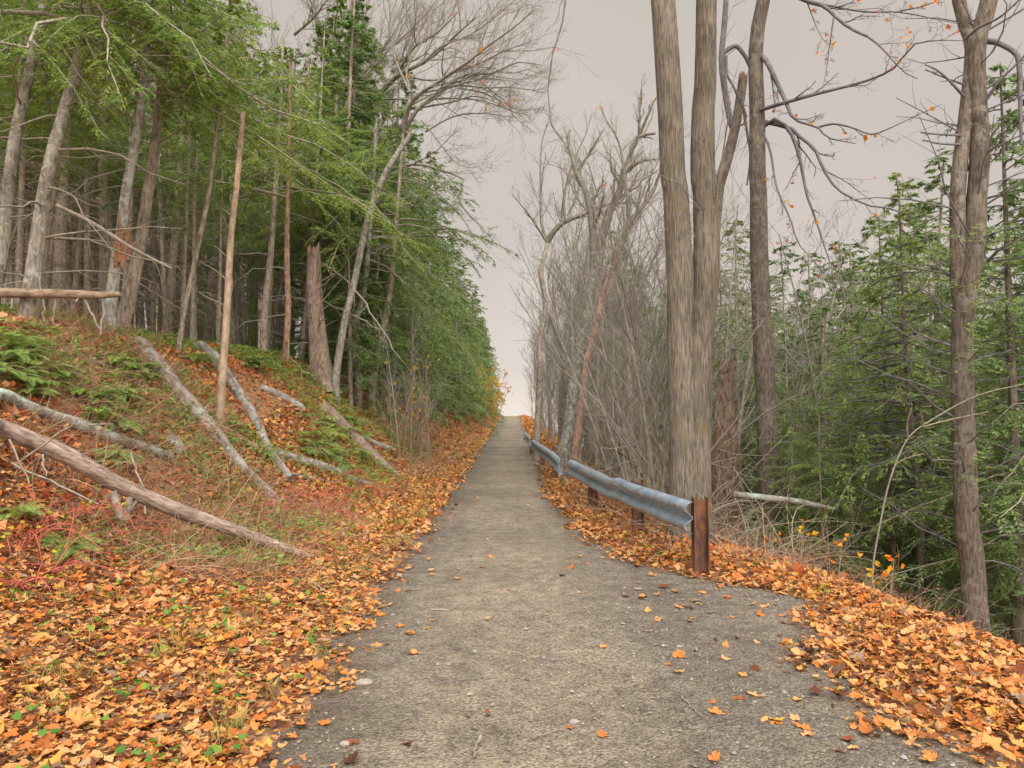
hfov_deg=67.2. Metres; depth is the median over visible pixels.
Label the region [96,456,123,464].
fern
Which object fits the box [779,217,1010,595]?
hemlock tree
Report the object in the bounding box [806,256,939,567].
hemlock tree
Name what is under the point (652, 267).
bare tree
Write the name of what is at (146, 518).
bramble
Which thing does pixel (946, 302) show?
hemlock tree
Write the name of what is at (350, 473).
bramble
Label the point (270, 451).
fern
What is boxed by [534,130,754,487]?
sapling
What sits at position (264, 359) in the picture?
fern
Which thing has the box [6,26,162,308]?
hemlock tree
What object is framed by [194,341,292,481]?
fallen log
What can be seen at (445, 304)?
hemlock tree
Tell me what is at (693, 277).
twin trunk tree
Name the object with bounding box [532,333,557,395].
bare tree
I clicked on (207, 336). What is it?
hemlock tree
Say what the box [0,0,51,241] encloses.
hemlock tree
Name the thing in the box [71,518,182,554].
bramble
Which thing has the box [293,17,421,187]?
bare tree
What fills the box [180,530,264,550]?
bramble
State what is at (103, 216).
hemlock tree
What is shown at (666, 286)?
bare tree
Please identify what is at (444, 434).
undergrowth
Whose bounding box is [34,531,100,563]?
fern
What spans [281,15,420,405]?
hemlock tree
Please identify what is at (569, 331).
bare tree
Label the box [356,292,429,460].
sapling
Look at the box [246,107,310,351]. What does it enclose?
hemlock tree
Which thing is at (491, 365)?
hemlock tree
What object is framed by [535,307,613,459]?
sapling
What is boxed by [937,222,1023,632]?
hemlock tree
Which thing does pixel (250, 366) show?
fern
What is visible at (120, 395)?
fern
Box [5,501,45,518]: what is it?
fern
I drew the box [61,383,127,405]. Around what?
fern
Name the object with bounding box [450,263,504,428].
hemlock tree
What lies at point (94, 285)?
hemlock tree
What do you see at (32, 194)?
hemlock tree
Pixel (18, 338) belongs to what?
fern
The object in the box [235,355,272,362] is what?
fern
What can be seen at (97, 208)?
hemlock tree
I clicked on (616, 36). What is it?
sky
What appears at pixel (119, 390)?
fern
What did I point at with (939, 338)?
sapling
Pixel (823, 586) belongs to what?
weed plant
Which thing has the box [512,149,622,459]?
bare tree
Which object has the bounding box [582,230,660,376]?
bare tree
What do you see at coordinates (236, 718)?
grass
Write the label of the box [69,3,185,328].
hemlock tree
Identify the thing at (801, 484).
sapling
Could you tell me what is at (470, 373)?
hemlock tree
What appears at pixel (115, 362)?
fern
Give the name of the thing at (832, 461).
hemlock tree
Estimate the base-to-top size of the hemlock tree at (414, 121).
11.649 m
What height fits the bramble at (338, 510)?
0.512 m
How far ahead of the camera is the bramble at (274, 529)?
8.71 m
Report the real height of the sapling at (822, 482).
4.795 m
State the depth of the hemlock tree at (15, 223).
28.53 m
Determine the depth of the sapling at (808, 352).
15.35 m
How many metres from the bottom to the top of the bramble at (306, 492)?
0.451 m
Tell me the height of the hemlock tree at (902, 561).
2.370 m
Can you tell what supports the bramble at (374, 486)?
on the ground at (252, 391)
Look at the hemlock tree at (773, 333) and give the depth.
32.85 m
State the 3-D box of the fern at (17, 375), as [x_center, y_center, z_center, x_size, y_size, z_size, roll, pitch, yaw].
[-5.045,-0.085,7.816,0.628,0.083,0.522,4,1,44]
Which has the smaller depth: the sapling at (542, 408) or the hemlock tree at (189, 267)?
the hemlock tree at (189, 267)
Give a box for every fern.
[0,326,31,333]
[0,330,40,337]
[0,331,67,355]
[0,340,29,349]
[0,342,40,348]
[0,351,35,363]
[0,356,35,364]
[0,360,30,381]
[0,362,22,367]
[0,365,23,372]
[0,371,44,379]
[0,505,45,515]
[0,507,53,523]
[1,347,62,359]
[2,349,51,361]
[3,370,44,384]
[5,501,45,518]
[6,371,40,381]
[8,336,57,349]
[8,366,48,377]
[8,370,63,381]
[10,320,58,332]
[15,380,59,389]
[17,359,53,365]
[17,388,56,394]
[18,365,49,374]
[19,364,84,371]
[22,378,75,391]
[25,385,58,398]
[32,359,59,370]
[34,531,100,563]
[35,370,85,377]
[43,375,75,379]
[45,378,72,387]
[47,532,108,565]
[48,534,108,553]
[54,386,117,394]
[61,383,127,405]
[69,390,124,399]
[76,395,105,402]
[78,395,115,405]
[79,409,133,426]
[81,406,120,418]
[81,406,131,418]
[89,448,137,463]
[91,420,142,434]
[95,449,144,458]
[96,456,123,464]
[98,355,148,368]
[98,402,127,408]
[98,444,137,469]
[99,387,142,402]
[102,419,151,429]
[103,372,144,380]
[104,383,149,408]
[104,393,147,402]
[107,351,145,362]
[112,360,141,370]
[112,362,171,372]
[114,386,149,393]
[125,364,154,372]
[128,370,153,381]
[175,355,214,360]
[183,352,219,365]
[217,418,258,427]
[226,435,246,444]
[230,429,255,435]
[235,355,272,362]
[242,362,263,370]
[245,446,277,456]
[248,355,271,367]
[254,448,286,457]
[293,369,320,377]
[295,428,335,436]
[296,438,317,442]
[304,440,331,446]
[304,449,323,455]
[307,431,336,441]
[308,419,325,427]
[317,412,338,420]
[317,424,341,435]
[320,452,340,459]
[325,439,341,447]
[329,425,348,435]
[331,449,357,462]
[338,411,357,424]
[339,463,352,471]
[341,414,361,419]
[345,426,366,432]
[352,450,385,457]
[360,432,375,437]
[363,399,377,406]
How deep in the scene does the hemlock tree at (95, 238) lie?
25.75 m
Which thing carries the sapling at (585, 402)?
on the ground at (252, 391)
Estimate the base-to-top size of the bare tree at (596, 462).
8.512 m
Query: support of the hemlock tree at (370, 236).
on the ground at (252, 391)
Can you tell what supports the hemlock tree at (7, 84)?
on the ground at (252, 391)
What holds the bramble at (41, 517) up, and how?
on the ground at (252, 391)
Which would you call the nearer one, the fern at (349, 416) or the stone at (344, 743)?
the stone at (344, 743)
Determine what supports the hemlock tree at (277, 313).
on the ground at (252, 391)
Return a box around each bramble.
[0,516,101,563]
[0,536,144,607]
[7,527,108,590]
[10,478,108,545]
[31,481,138,549]
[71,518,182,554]
[72,483,177,533]
[111,507,171,535]
[127,523,183,554]
[131,614,183,656]
[136,517,215,541]
[160,491,235,530]
[178,527,236,544]
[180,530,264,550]
[223,481,292,515]
[223,507,284,533]
[247,477,320,507]
[256,520,284,537]
[269,511,317,533]
[273,482,348,505]
[279,497,326,515]
[285,521,342,543]
[290,499,365,528]
[292,481,348,505]
[312,484,352,505]
[323,479,394,497]
[329,496,391,512]
[332,467,369,486]
[340,475,396,499]
[362,488,410,500]
[373,469,405,489]
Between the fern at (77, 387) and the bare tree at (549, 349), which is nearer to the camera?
the fern at (77, 387)
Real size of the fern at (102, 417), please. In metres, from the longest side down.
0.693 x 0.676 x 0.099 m
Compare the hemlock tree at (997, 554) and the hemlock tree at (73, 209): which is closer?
the hemlock tree at (997, 554)
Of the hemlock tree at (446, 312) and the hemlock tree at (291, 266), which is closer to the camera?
the hemlock tree at (291, 266)
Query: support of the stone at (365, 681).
on the path
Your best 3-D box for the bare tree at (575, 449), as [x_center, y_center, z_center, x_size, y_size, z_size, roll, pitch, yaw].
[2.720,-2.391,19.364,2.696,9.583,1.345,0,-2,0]
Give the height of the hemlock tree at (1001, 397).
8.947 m
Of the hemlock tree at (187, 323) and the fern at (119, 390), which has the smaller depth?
the fern at (119, 390)
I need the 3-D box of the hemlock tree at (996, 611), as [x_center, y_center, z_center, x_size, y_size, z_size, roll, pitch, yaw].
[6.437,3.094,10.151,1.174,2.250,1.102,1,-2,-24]
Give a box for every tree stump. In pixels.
[276,242,411,391]
[712,352,740,543]
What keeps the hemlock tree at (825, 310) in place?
on the ground at (252, 391)
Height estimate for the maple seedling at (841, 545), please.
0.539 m
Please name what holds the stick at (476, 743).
on the path
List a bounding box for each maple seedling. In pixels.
[764,525,781,560]
[796,519,818,563]
[829,533,862,584]
[866,560,880,592]
[881,555,904,600]
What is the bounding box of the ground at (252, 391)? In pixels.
[0,321,1023,767]
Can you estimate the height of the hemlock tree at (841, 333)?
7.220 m
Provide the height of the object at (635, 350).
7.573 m
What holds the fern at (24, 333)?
on the ground at (252, 391)
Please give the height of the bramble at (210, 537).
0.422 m
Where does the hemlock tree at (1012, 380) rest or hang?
on the ground at (252, 391)
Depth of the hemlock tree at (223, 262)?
22.64 m
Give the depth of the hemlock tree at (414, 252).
26.46 m
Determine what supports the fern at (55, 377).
on the ground at (252, 391)
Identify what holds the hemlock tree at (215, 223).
on the ground at (252, 391)
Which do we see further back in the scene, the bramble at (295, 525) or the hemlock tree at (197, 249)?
the hemlock tree at (197, 249)
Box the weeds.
[0,311,909,767]
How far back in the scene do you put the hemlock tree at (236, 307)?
23.99 m
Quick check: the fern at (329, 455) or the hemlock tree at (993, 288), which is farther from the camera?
the hemlock tree at (993, 288)
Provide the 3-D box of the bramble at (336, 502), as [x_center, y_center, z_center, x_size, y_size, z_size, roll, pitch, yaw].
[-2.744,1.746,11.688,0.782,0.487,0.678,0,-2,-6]
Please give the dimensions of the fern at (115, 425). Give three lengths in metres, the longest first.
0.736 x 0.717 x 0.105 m
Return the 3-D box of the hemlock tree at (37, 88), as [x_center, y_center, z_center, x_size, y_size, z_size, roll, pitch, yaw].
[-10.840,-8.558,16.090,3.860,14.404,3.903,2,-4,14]
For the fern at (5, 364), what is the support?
on the ground at (252, 391)
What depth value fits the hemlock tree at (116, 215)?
30.01 m
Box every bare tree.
[104,45,153,330]
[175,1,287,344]
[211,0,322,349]
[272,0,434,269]
[293,0,514,323]
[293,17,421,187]
[331,0,602,403]
[331,41,457,218]
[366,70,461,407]
[381,118,507,413]
[510,227,611,401]
[511,102,633,459]
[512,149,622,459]
[518,262,621,419]
[518,320,565,440]
[522,289,561,404]
[523,348,554,430]
[524,372,533,416]
[529,253,584,444]
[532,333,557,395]
[533,133,633,461]
[533,258,588,386]
[533,299,566,431]
[533,335,559,427]
[534,262,588,372]
[534,285,566,435]
[536,226,620,462]
[540,74,659,469]
[542,269,577,374]
[546,278,580,390]
[546,307,569,426]
[557,250,662,465]
[559,249,635,460]
[564,137,661,470]
[570,101,659,461]
[570,205,665,365]
[574,250,635,428]
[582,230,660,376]
[589,266,666,481]
[601,215,664,477]
[603,91,687,481]
[611,261,733,484]
[612,186,732,454]
[628,283,722,409]
[639,247,751,399]
[653,192,731,376]
[713,223,835,539]
[713,254,755,539]
[748,0,976,554]
[774,179,912,504]
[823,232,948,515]
[829,367,927,533]
[860,311,928,450]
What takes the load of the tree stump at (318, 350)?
on the ground at (252, 391)
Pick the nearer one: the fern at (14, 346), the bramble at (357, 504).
the fern at (14, 346)
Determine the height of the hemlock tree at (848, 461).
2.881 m
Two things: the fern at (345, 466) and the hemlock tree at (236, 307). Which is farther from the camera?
the hemlock tree at (236, 307)
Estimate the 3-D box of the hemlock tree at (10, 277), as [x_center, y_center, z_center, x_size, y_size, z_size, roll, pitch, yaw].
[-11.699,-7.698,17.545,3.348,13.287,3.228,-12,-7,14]
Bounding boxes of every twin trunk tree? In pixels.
[540,0,719,541]
[838,0,1023,633]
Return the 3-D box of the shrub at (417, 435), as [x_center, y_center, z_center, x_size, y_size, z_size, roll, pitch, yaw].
[-2.532,0.465,20.322,1.436,2.806,2.555,2,-3,-44]
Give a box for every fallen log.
[0,277,121,334]
[0,388,176,459]
[0,418,310,558]
[87,356,151,393]
[130,336,282,503]
[165,430,188,456]
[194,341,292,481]
[216,422,258,448]
[260,384,304,411]
[274,449,377,485]
[292,472,346,484]
[318,401,399,475]
[363,436,392,451]
[732,491,834,510]
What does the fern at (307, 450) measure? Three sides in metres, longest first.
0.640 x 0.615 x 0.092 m
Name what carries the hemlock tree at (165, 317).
on the ground at (252, 391)
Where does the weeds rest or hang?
on the ground at (252, 391)
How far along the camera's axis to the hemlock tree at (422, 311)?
24.39 m
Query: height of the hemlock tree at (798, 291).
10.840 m
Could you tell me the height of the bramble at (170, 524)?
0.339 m
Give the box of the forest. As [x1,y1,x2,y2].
[4,2,434,356]
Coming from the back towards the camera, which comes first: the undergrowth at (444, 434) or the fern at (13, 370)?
the undergrowth at (444, 434)
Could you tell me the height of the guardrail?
0.979 m
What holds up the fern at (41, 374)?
on the ground at (252, 391)
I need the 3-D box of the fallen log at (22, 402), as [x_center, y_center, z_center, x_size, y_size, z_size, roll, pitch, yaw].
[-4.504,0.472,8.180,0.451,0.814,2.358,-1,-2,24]
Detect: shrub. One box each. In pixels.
[368,352,430,452]
[384,349,439,452]
[478,365,515,426]
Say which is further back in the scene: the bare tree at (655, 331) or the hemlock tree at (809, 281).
the hemlock tree at (809, 281)
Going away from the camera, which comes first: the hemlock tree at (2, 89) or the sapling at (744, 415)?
the hemlock tree at (2, 89)
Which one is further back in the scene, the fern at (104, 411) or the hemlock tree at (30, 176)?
the hemlock tree at (30, 176)
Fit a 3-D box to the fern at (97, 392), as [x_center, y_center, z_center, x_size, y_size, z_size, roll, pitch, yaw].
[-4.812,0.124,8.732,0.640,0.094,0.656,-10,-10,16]
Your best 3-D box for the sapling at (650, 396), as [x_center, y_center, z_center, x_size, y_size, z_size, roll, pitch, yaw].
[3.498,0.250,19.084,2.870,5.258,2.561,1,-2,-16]
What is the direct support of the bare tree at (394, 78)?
on the ground at (252, 391)
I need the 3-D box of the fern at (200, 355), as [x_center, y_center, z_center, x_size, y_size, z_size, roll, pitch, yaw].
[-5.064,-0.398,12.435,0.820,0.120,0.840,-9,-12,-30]
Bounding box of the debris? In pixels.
[232,502,971,765]
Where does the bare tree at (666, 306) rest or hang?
on the ground at (252, 391)
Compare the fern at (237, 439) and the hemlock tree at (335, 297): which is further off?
the hemlock tree at (335, 297)
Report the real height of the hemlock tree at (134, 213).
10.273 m
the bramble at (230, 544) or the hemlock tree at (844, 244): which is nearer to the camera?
the bramble at (230, 544)
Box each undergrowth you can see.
[0,288,469,603]
[348,395,492,478]
[502,418,1023,640]
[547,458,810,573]
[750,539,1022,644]
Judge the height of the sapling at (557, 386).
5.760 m
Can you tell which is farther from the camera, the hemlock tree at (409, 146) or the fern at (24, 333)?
the hemlock tree at (409, 146)
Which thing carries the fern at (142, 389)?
on the ground at (252, 391)
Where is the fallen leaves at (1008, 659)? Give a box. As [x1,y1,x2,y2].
[0,319,1023,767]
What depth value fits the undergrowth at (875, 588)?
7.43 m
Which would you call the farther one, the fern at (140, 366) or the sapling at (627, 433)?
the sapling at (627, 433)
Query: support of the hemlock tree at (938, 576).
on the ground at (252, 391)
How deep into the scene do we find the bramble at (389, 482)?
14.41 m
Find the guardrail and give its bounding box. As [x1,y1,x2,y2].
[523,433,709,577]
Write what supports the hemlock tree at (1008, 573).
on the ground at (252, 391)
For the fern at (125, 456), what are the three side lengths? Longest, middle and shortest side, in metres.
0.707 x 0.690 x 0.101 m
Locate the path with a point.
(387, 724)
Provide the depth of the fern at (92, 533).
6.24 m
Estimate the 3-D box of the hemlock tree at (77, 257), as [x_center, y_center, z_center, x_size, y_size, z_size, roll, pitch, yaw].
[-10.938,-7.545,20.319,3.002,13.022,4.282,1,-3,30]
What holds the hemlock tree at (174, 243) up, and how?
on the ground at (252, 391)
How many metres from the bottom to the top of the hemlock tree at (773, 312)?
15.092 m
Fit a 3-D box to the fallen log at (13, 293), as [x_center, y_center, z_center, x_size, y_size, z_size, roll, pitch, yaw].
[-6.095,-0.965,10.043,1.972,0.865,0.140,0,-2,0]
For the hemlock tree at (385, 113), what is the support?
on the ground at (252, 391)
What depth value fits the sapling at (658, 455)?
11.84 m
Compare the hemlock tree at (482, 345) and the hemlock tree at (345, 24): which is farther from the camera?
the hemlock tree at (482, 345)
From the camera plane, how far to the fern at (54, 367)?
8.42 m
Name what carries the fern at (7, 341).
on the ground at (252, 391)
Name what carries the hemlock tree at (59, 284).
on the ground at (252, 391)
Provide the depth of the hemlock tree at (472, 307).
64.16 m
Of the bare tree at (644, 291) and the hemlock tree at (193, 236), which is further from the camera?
the bare tree at (644, 291)
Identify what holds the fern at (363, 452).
on the ground at (252, 391)
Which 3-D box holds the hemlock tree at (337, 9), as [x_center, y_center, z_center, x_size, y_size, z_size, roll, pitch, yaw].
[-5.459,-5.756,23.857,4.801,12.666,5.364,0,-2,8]
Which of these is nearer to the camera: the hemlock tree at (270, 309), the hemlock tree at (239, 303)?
the hemlock tree at (270, 309)
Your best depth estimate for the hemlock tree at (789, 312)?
21.39 m
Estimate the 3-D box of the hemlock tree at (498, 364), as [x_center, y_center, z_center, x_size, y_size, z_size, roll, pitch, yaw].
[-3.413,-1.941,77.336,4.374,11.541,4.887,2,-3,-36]
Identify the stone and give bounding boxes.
[339,740,348,745]
[355,678,372,684]
[568,719,579,723]
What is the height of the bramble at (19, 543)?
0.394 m
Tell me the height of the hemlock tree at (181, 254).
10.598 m
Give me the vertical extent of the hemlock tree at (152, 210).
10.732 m
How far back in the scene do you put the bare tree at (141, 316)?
27.00 m
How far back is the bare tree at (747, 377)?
16.98 m
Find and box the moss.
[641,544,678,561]
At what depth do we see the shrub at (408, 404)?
18.79 m
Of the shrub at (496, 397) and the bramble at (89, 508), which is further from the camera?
the shrub at (496, 397)
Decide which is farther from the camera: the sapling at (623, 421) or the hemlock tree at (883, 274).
the hemlock tree at (883, 274)
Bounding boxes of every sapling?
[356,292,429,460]
[374,275,455,463]
[387,338,452,463]
[390,299,463,461]
[484,218,647,477]
[503,161,666,481]
[509,247,666,478]
[518,363,547,431]
[523,372,555,422]
[529,337,563,441]
[529,374,558,426]
[530,118,795,525]
[531,336,588,447]
[532,0,859,493]
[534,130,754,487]
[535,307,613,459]
[536,270,610,416]
[536,298,666,476]
[536,359,562,447]
[541,240,665,476]
[541,376,594,448]
[543,298,587,418]
[543,376,567,438]
[551,347,616,471]
[554,388,592,444]
[559,260,667,481]
[567,214,666,471]
[567,286,638,444]
[582,385,653,480]
[583,392,617,476]
[585,330,667,486]
[597,291,718,516]
[612,293,668,481]
[623,143,821,453]
[652,362,752,512]
[653,283,815,520]
[660,383,757,515]
[718,174,944,568]
[736,261,874,541]
[741,289,881,526]
[741,406,756,546]
[742,351,821,511]
[751,425,858,564]
[784,414,947,557]
[802,280,986,588]
[817,333,1001,621]
[833,428,952,564]
[871,384,1023,589]
[874,260,1003,559]
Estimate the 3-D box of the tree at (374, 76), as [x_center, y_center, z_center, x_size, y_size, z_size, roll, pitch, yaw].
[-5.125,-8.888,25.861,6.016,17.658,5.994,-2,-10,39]
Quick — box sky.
[5,0,1023,440]
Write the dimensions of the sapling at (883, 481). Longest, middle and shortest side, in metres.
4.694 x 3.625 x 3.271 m
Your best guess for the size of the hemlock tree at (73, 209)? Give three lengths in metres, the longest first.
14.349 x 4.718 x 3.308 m
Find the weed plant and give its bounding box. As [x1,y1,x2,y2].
[818,579,829,600]
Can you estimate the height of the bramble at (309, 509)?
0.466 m
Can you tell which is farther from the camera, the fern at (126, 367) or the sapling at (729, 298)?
the sapling at (729, 298)
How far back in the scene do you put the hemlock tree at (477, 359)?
56.01 m
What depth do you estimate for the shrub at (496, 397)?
58.00 m
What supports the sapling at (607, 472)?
on the ground at (252, 391)
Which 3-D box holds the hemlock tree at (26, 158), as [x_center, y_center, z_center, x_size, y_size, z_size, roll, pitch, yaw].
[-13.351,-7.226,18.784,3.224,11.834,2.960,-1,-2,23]
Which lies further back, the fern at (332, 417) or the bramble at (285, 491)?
the fern at (332, 417)
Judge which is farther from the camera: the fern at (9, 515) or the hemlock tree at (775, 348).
the hemlock tree at (775, 348)
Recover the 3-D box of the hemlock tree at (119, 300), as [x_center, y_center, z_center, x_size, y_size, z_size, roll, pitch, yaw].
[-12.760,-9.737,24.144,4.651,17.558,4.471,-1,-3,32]
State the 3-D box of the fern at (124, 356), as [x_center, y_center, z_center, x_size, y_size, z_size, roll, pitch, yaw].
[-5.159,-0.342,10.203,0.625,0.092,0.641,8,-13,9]
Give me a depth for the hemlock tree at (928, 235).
13.55 m
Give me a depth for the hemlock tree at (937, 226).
24.54 m
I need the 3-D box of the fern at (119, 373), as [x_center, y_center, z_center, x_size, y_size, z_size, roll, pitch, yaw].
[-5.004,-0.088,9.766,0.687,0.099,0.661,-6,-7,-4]
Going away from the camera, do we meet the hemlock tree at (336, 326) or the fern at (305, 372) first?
the fern at (305, 372)
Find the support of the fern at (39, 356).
on the ground at (252, 391)
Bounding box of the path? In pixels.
[251,416,1008,767]
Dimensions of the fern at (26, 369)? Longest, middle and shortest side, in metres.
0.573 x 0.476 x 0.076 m
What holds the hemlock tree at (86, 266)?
on the ground at (252, 391)
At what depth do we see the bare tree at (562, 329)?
46.78 m
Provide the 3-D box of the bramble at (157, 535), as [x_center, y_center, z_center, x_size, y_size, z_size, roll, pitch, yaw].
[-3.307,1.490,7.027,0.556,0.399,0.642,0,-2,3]
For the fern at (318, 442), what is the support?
on the ground at (252, 391)
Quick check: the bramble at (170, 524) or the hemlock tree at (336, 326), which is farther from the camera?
the hemlock tree at (336, 326)
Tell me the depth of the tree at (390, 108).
26.94 m
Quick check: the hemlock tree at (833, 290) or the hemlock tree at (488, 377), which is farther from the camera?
the hemlock tree at (488, 377)
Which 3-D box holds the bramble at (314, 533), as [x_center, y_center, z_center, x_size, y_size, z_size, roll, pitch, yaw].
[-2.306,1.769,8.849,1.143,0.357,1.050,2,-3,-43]
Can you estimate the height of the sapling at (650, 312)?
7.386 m
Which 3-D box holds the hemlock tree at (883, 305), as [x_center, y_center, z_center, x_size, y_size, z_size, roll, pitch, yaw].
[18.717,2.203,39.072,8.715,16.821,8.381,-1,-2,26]
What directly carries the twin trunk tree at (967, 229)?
on the ground at (252, 391)
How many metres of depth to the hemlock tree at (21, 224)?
13.63 m
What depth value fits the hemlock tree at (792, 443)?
11.23 m
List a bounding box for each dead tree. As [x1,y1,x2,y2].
[199,110,248,422]
[711,0,748,461]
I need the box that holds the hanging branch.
[55,203,171,282]
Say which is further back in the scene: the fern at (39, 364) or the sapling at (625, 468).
the sapling at (625, 468)
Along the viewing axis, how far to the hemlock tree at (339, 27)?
23.71 m
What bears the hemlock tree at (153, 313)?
on the ground at (252, 391)
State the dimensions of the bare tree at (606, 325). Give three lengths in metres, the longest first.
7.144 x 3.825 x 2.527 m
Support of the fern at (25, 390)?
on the ground at (252, 391)
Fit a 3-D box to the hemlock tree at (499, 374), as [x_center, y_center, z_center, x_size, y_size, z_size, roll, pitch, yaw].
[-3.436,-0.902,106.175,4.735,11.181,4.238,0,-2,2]
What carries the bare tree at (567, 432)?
on the ground at (252, 391)
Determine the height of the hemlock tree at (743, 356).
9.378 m
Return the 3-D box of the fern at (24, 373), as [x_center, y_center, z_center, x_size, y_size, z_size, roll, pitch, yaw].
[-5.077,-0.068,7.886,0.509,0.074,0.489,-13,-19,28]
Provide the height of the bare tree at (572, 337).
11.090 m
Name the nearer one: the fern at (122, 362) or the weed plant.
the weed plant
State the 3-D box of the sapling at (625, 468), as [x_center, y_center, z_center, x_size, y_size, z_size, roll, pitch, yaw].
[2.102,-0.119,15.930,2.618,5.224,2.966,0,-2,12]
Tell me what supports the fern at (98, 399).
on the ground at (252, 391)
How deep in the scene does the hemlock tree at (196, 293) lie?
18.11 m
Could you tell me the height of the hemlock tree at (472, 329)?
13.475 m
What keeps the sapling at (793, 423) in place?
on the ground at (252, 391)
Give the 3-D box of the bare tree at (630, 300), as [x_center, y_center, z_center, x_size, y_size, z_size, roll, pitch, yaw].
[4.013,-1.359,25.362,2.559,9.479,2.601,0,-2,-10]
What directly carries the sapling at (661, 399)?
on the ground at (252, 391)
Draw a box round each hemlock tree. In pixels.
[0,0,42,224]
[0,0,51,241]
[0,0,57,174]
[0,0,124,305]
[0,0,141,307]
[0,0,151,313]
[0,0,243,314]
[0,0,357,322]
[0,0,378,335]
[0,0,388,332]
[0,1,19,112]
[0,1,94,309]
[0,6,68,267]
[0,7,102,142]
[0,18,77,306]
[1,0,75,299]
[1,0,98,309]
[1,49,40,267]
[2,0,114,314]
[2,0,148,309]
[2,2,62,255]
[2,70,76,265]
[2,106,39,173]
[3,3,168,314]
[3,39,68,281]
[5,3,64,271]
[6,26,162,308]
[9,0,161,318]
[11,67,40,271]
[13,3,143,312]
[17,4,147,318]
[27,14,141,322]
[31,81,116,314]
[32,36,167,323]
[63,4,191,318]
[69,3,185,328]
[69,88,149,310]
[69,103,170,329]
[70,70,169,308]
[71,1,177,321]
[79,29,199,331]
[90,34,191,313]
[90,77,176,327]
[91,6,211,332]
[107,43,208,335]
[116,72,218,336]
[121,7,247,335]
[121,78,210,325]
[132,47,417,376]
[135,0,237,337]
[138,8,243,338]
[139,2,269,338]
[147,1,240,339]
[153,0,263,344]
[156,4,247,343]
[157,114,217,336]
[161,0,313,352]
[164,0,266,341]
[164,38,385,353]
[170,29,272,343]
[171,4,268,341]
[177,109,262,344]
[179,73,280,344]
[187,40,269,337]
[187,70,267,345]
[198,91,269,341]
[201,33,282,344]
[211,94,414,352]
[217,80,299,346]
[219,58,317,349]
[223,62,420,359]
[236,102,300,350]
[239,87,311,346]
[245,103,299,350]
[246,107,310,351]
[248,0,406,367]
[250,118,486,410]
[254,119,433,355]
[261,20,351,363]
[272,14,346,325]
[273,0,423,381]
[274,42,369,353]
[275,57,324,330]
[276,136,322,354]
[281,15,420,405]
[284,36,330,326]
[291,27,444,380]
[302,133,520,415]
[308,183,389,414]
[330,142,440,417]
[352,56,470,429]
[359,129,464,392]
[378,75,432,380]
[386,127,457,426]
[396,191,462,401]
[407,151,477,429]
[407,208,472,404]
[419,238,486,421]
[431,258,485,417]
[432,229,500,435]
[437,291,485,421]
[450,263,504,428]
[458,294,494,414]
[462,284,506,422]
[463,307,487,407]
[472,308,499,415]
[474,324,500,414]
[475,316,500,417]
[480,338,496,416]
[484,328,502,415]
[485,340,500,408]
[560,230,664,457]
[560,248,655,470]
[583,314,652,468]
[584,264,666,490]
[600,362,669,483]
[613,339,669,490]
[642,293,668,466]
[652,331,712,484]
[657,220,838,545]
[661,269,782,488]
[711,303,809,525]
[712,241,855,550]
[712,285,779,515]
[740,306,928,599]
[740,308,799,416]
[742,308,844,549]
[742,399,842,562]
[748,281,796,364]
[749,289,847,517]
[752,328,791,475]
[755,427,835,575]
[771,252,850,396]
[775,408,887,585]
[777,265,878,490]
[778,342,864,505]
[779,193,1012,608]
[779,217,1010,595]
[781,324,904,592]
[782,242,890,481]
[799,241,876,379]
[799,425,918,600]
[805,156,1022,635]
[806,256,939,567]
[809,441,874,577]
[820,260,880,415]
[830,323,997,616]
[832,232,1016,636]
[834,172,1023,533]
[842,319,942,531]
[849,199,1020,466]
[853,264,901,337]
[857,460,935,608]
[859,63,1023,647]
[863,77,1023,639]
[875,160,1023,626]
[879,516,930,609]
[885,349,1003,553]
[895,214,1023,626]
[896,270,940,372]
[924,522,958,608]
[931,271,1017,464]
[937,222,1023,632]
[943,460,1023,647]
[950,271,1001,357]
[976,332,1007,458]
[977,285,1022,457]
[986,536,1010,638]
[987,283,1023,443]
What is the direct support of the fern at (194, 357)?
on the ground at (252, 391)
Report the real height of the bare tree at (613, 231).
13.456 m
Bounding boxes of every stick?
[431,609,447,610]
[471,735,482,755]
[532,729,560,737]
[681,696,702,716]
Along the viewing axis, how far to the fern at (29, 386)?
7.97 m
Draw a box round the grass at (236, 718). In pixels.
[0,308,690,749]
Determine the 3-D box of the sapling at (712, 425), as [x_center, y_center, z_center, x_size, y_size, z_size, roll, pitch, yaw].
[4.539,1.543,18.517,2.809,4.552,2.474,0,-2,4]
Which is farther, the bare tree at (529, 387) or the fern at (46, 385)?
the bare tree at (529, 387)
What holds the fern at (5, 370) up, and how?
on the ground at (252, 391)
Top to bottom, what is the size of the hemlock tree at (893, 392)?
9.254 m
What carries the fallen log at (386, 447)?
on the ground at (252, 391)

